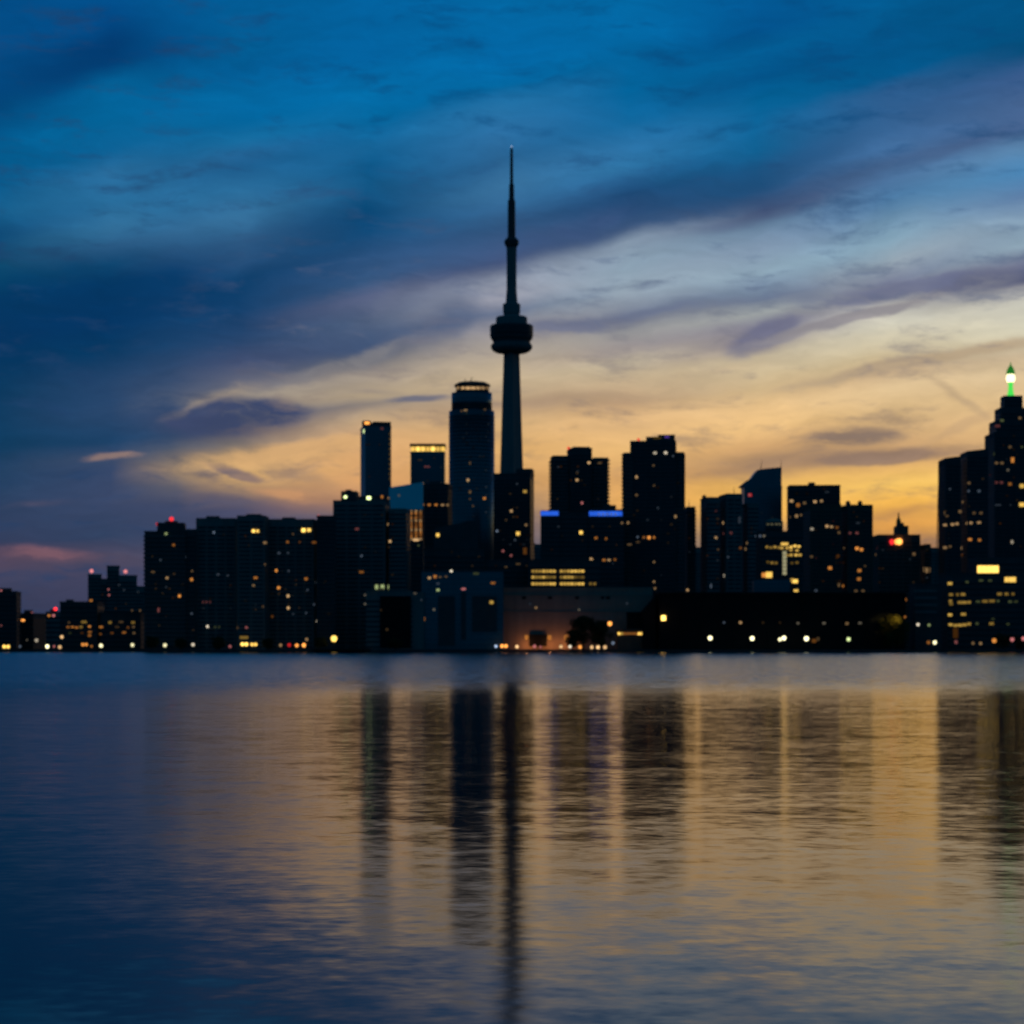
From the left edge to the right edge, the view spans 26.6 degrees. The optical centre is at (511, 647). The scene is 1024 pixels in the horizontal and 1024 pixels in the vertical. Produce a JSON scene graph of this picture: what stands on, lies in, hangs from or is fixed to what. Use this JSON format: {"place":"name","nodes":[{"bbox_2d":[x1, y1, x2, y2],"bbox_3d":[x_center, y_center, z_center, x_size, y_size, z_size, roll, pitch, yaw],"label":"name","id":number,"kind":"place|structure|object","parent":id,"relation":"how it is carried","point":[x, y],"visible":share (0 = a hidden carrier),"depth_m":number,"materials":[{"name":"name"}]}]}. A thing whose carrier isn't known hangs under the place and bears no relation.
{"place":"outdoors","nodes":[
{"label":"outdoors","id":0,"kind":"place"},
{"bbox_2d":[46,607,59,649],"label":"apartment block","id":1,"kind":"structure","parent":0,"point":[52,627],"depth_m":1699.97,"materials":[{"name":"concrete"}]},
{"bbox_2d":[88,565,143,611],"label":"stepped tower","id":2,"kind":"structure","parent":0,"point":[114,591],"depth_m":2000.77,"materials":[{"name":"concrete"}]},
{"bbox_2d":[143,517,195,649],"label":"apartment tower","id":3,"kind":"structure","parent":0,"point":[169,583],"depth_m":1570.12,"materials":[{"name":"black glass"}]},
{"bbox_2d":[317,514,335,647],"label":"apartment tower","id":4,"kind":"structure","parent":0,"point":[326,576],"depth_m":1567.99,"materials":[{"name":"black glass"}]},
{"bbox_2d":[333,490,410,647],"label":"hotel block","id":5,"kind":"structure","parent":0,"point":[373,541],"depth_m":1625.35,"materials":[{"name":"concrete"}]},
{"bbox_2d":[360,421,391,496],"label":"slim tower","id":6,"kind":"structure","parent":0,"point":[375,458],"depth_m":2080.92,"materials":[{"name":"glass"}]},
{"bbox_2d":[365,591,423,649],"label":"terminal building","id":7,"kind":"structure","parent":0,"point":[399,615],"depth_m":1544.55,"materials":[{"name":"concrete"}]},
{"bbox_2d":[389,482,424,591],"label":"office tower","id":8,"kind":"structure","parent":0,"point":[410,497],"depth_m":1779.86,"materials":[{"name":"black glass"}]},
{"bbox_2d":[410,444,445,483],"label":"crowned tower","id":9,"kind":"structure","parent":0,"point":[427,463],"depth_m":2300.00,"materials":[{"name":"glass"}]},
{"bbox_2d":[424,481,451,547],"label":"dark tower","id":10,"kind":"structure","parent":0,"point":[438,503],"depth_m":1840.21,"materials":[{"name":"black glass"}]},
{"bbox_2d":[449,377,494,559],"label":"round tower","id":11,"kind":"structure","parent":0,"point":[471,442],"depth_m":1962.65,"materials":[{"name":"glass"}]},
{"bbox_2d":[424,519,527,586],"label":"podium block","id":12,"kind":"structure","parent":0,"point":[455,549],"depth_m":1661.62,"materials":[{"name":"black glass"}]},
{"bbox_2d":[0,652,1023,1023],"bbox_3d":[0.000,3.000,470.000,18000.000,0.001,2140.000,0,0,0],"label":"lake water","id":13,"kind":"structure","parent":0,"point":[510,836],"depth_m":34.26,"materials":[{"name":"blue liquid"}]},
{"bbox_2d":[310,647,369,651],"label":"pier","id":14,"kind":"structure","parent":13,"relation":"in","point":[344,649],"depth_m":1480.00,"materials":[{"name":"concrete"}]},
{"bbox_2d":[0,650,1023,651],"bbox_3d":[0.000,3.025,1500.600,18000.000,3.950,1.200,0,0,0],"label":"quay edge","id":15,"kind":"object","parent":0,"point":[512,650],"visible":0.25,"depth_m":1500.00,"materials":[{"name":"concrete"}]},
{"bbox_2d":[0,588,20,649],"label":"office block","id":16,"kind":"structure","parent":15,"relation":"on","point":[10,617],"depth_m":1721.49,"materials":[{"name":"black glass"}]},
{"bbox_2d":[21,610,45,649],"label":"block","id":17,"kind":"structure","parent":15,"relation":"on","point":[33,626],"depth_m":1760.77,"materials":[{"name":"black glass"}]},
{"bbox_2d":[59,600,143,649],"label":"loft block","id":18,"kind":"structure","parent":15,"relation":"on","point":[94,624],"depth_m":1600.50,"materials":[{"name":"black glass"}]},
{"bbox_2d":[196,516,236,649],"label":"apartment slab","id":19,"kind":"structure","parent":15,"relation":"on","point":[216,576],"depth_m":1579.91,"materials":[{"name":"concrete"}]},
{"bbox_2d":[268,517,316,649],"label":"apartment slab","id":20,"kind":"structure","parent":15,"relation":"on","point":[292,581],"depth_m":1584.95,"materials":[{"name":"concrete"}]},
{"bbox_2d":[0,0,1023,613],"label":"sky","id":21,"kind":"structure","parent":0,"point":[237,237],"materials":[{"name":"blue"}]},
{"bbox_2d":[493,469,533,559],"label":"condo tower","id":22,"kind":"structure","parent":0,"point":[513,516],"depth_m":1860.27,"materials":[{"name":"black glass"}]},
{"bbox_2d":[534,543,539,559],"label":"distant block","id":23,"kind":"structure","parent":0,"point":[536,551],"depth_m":2649.94,"materials":[{"name":"concrete"}]},
{"bbox_2d":[528,560,599,586],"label":"lit office","id":24,"kind":"structure","parent":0,"point":[563,573],"depth_m":1640.00,"materials":[{"name":"black glass"}]},
{"bbox_2d":[503,587,652,649],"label":"silo building","id":25,"kind":"structure","parent":0,"point":[539,616],"depth_m":1560.00,"materials":[{"name":"concrete"}]},
{"bbox_2d":[549,447,609,512],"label":"condo tower","id":26,"kind":"structure","parent":0,"point":[578,479],"depth_m":1828.80,"materials":[{"name":"black glass"}]},
{"bbox_2d":[540,505,623,586],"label":"office building","id":27,"kind":"structure","parent":0,"point":[594,535],"depth_m":1710.00,"materials":[{"name":"black glass"}]},
{"bbox_2d":[622,435,684,597],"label":"condo tower","id":28,"kind":"structure","parent":0,"point":[653,487],"depth_m":1739.37,"materials":[{"name":"black glass"}]},
{"bbox_2d":[695,546,699,591],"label":"distant block","id":29,"kind":"structure","parent":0,"point":[697,569],"depth_m":2699.88,"materials":[{"name":"concrete"}]},
{"bbox_2d":[700,493,758,591],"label":"office tower","id":30,"kind":"structure","parent":0,"point":[729,526],"depth_m":1760.49,"materials":[{"name":"concrete"}]},
{"bbox_2d":[738,461,781,530],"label":"sail tower","id":31,"kind":"structure","parent":0,"point":[762,488],"depth_m":2200.00,"materials":[{"name":"glass"}]},
{"bbox_2d":[641,592,905,649],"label":"pier shed","id":32,"kind":"structure","parent":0,"point":[738,620],"depth_m":1525.00,"materials":[{"name":"black"}]},
{"bbox_2d":[700,632,711,647],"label":"shed door","id":33,"kind":"structure","parent":32,"relation":"in","point":[705,642],"depth_m":1523.95,"materials":[{"name":"black"}]},
{"bbox_2d":[734,632,745,647],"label":"shed door","id":34,"kind":"structure","parent":32,"relation":"in","point":[739,637],"depth_m":1523.95,"materials":[{"name":"black"}]},
{"bbox_2d":[768,632,779,647],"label":"shed door","id":35,"kind":"structure","parent":32,"relation":"in","point":[773,642],"depth_m":1523.95,"materials":[{"name":"black"}]},
{"bbox_2d":[802,632,813,647],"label":"shed door","id":36,"kind":"structure","parent":32,"relation":"in","point":[810,635],"depth_m":1523.95,"materials":[{"name":"black"}]},
{"bbox_2d":[836,632,847,647],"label":"shed door","id":37,"kind":"structure","parent":32,"relation":"in","point":[841,637],"depth_m":1523.95,"materials":[{"name":"black"}]},
{"bbox_2d":[870,632,881,647],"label":"shed door","id":38,"kind":"structure","parent":32,"relation":"in","point":[875,637],"depth_m":1523.95,"materials":[{"name":"black"}]},
{"bbox_2d":[752,519,803,591],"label":"stair building","id":39,"kind":"structure","parent":0,"point":[779,559],"depth_m":1650.00,"materials":[{"name":"black glass"}]},
{"bbox_2d":[766,572,771,577],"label":"window","id":40,"kind":"structure","parent":39,"relation":"in","point":[768,574],"depth_m":1649.80,"materials":[{"name":"yellow glass"}]},
{"bbox_2d":[787,482,840,530],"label":"office tower","id":41,"kind":"structure","parent":0,"point":[799,497],"depth_m":2110.52,"materials":[{"name":"black glass"}]},
{"bbox_2d":[802,501,872,591],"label":"apartment block","id":42,"kind":"structure","parent":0,"point":[838,547],"depth_m":1800.63,"materials":[{"name":"brown brick"}]},
{"bbox_2d":[873,512,930,648],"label":"old hotel","id":43,"kind":"structure","parent":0,"point":[901,558],"depth_m":1900.00,"materials":[{"name":"stone"}]},
{"bbox_2d":[908,583,941,649],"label":"striped block","id":44,"kind":"structure","parent":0,"point":[925,610],"depth_m":1555.00,"materials":[{"name":"concrete"}]},
{"bbox_2d":[931,547,937,582],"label":"distant block","id":45,"kind":"structure","parent":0,"point":[934,552],"depth_m":2599.90,"materials":[{"name":"concrete"}]},
{"bbox_2d":[938,449,987,573],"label":"office tower","id":46,"kind":"structure","parent":0,"point":[962,508],"depth_m":1849.70,"materials":[{"name":"black glass"}]},
{"bbox_2d":[985,362,1023,556],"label":"stepped skyscraper","id":47,"kind":"structure","parent":0,"point":[1004,441],"depth_m":1999.50,"materials":[{"name":"black glass"}]},
{"label":"ground","id":48,"kind":"structure","parent":0,"visible":0},
{"bbox_2d":[145,635,159,649],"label":"quay tree","id":49,"kind":"object","parent":48,"relation":"on","point":[151,641],"visible":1,"depth_m":1509.56,"materials":[{"name":"black plant"}]},
{"bbox_2d":[174,638,187,649],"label":"quay tree","id":50,"kind":"object","parent":48,"relation":"on","point":[181,643],"visible":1,"depth_m":1510.13,"materials":[{"name":"black plant"}]},
{"bbox_2d":[211,636,226,649],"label":"quay tree","id":51,"kind":"object","parent":48,"relation":"on","point":[218,643],"visible":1,"depth_m":1510.38,"materials":[{"name":"black plant"}]},
{"bbox_2d":[237,514,268,649],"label":"building","id":52,"kind":"structure","parent":48,"relation":"on","point":[252,577],"depth_m":1564.86,"materials":[{"name":"concrete"}]},
{"bbox_2d":[261,638,273,649],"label":"quay tree","id":53,"kind":"object","parent":48,"relation":"on","point":[267,643],"visible":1,"depth_m":1509.98,"materials":[{"name":"black plant"}]},
{"bbox_2d":[314,637,328,647],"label":"quay tree","id":54,"kind":"object","parent":48,"relation":"on","point":[322,642],"visible":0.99,"depth_m":1509.75,"materials":[{"name":"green plant"}]},
{"bbox_2d":[331,634,336,641],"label":"street lamp","id":55,"kind":"object","parent":48,"relation":"on","point":[333,638],"visible":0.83,"depth_m":1504.68,"materials":[{"name":"paint"}]},
{"bbox_2d":[421,572,502,649],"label":"glass pavilion","id":56,"kind":"structure","parent":48,"relation":"on","point":[463,610],"depth_m":1550.00,"materials":[{"name":"glass"}]},
{"bbox_2d":[490,146,532,472],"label":"observation tower","id":57,"kind":"structure","parent":48,"relation":"on","point":[511,332],"depth_m":2394.40,"materials":[{"name":"concrete"}]},
{"bbox_2d":[565,630,577,649],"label":"broadleaf tree","id":58,"kind":"object","parent":48,"relation":"on","point":[571,639],"visible":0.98,"depth_m":1526.37,"materials":[{"name":"green plant"}]},
{"bbox_2d":[568,615,596,649],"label":"broadleaf tree","id":59,"kind":"object","parent":48,"relation":"on","point":[582,623],"visible":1,"depth_m":1528.96,"materials":[{"name":"green plant"}]},
{"bbox_2d":[587,619,612,649],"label":"broadleaf tree","id":60,"kind":"object","parent":48,"relation":"on","point":[601,629],"visible":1,"depth_m":1527.09,"materials":[{"name":"green plant"}]},
{"bbox_2d":[615,612,656,649],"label":"ticket hall","id":61,"kind":"structure","parent":48,"relation":"on","point":[629,637],"depth_m":1535.00,"materials":[{"name":"brown brick"}]},
{"bbox_2d":[684,507,695,591],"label":"condo annex","id":62,"kind":"object","parent":48,"relation":"on","point":[690,549],"visible":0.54,"depth_m":1774.89,"materials":[{"name":"black glass"}]},
{"bbox_2d":[878,613,911,649],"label":"autumn tree","id":63,"kind":"object","parent":48,"relation":"on","point":[890,626],"visible":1,"depth_m":1514.12,"materials":[{"name":"yellow plant"}]},
{"bbox_2d":[935,502,937,582],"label":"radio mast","id":64,"kind":"object","parent":48,"relation":"on","point":[936,545],"visible":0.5,"depth_m":1979.87,"materials":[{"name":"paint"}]},
{"bbox_2d":[937,557,1023,649],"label":"waterfront office","id":65,"kind":"structure","parent":48,"relation":"on","point":[982,600],"depth_m":1580.00,"materials":[{"name":"black glass"}]},
{"bbox_2d":[953,628,957,637],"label":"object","id":66,"kind":"structure","parent":65,"relation":"in","point":[955,630],"depth_m":1579.64,"materials":[{"name":"brown"}]},
{"bbox_2d":[994,633,1012,649],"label":"quay tree","id":67,"kind":"object","parent":48,"relation":"on","point":[1005,642],"visible":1,"depth_m":1511.31,"materials":[{"name":"green plant"}]},
{"bbox_2d":[1014,636,1022,649],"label":"quay tree","id":68,"kind":"object","parent":48,"relation":"on","point":[1018,644],"visible":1,"depth_m":1511.29,"materials":[{"name":"green plant"}]}
]}

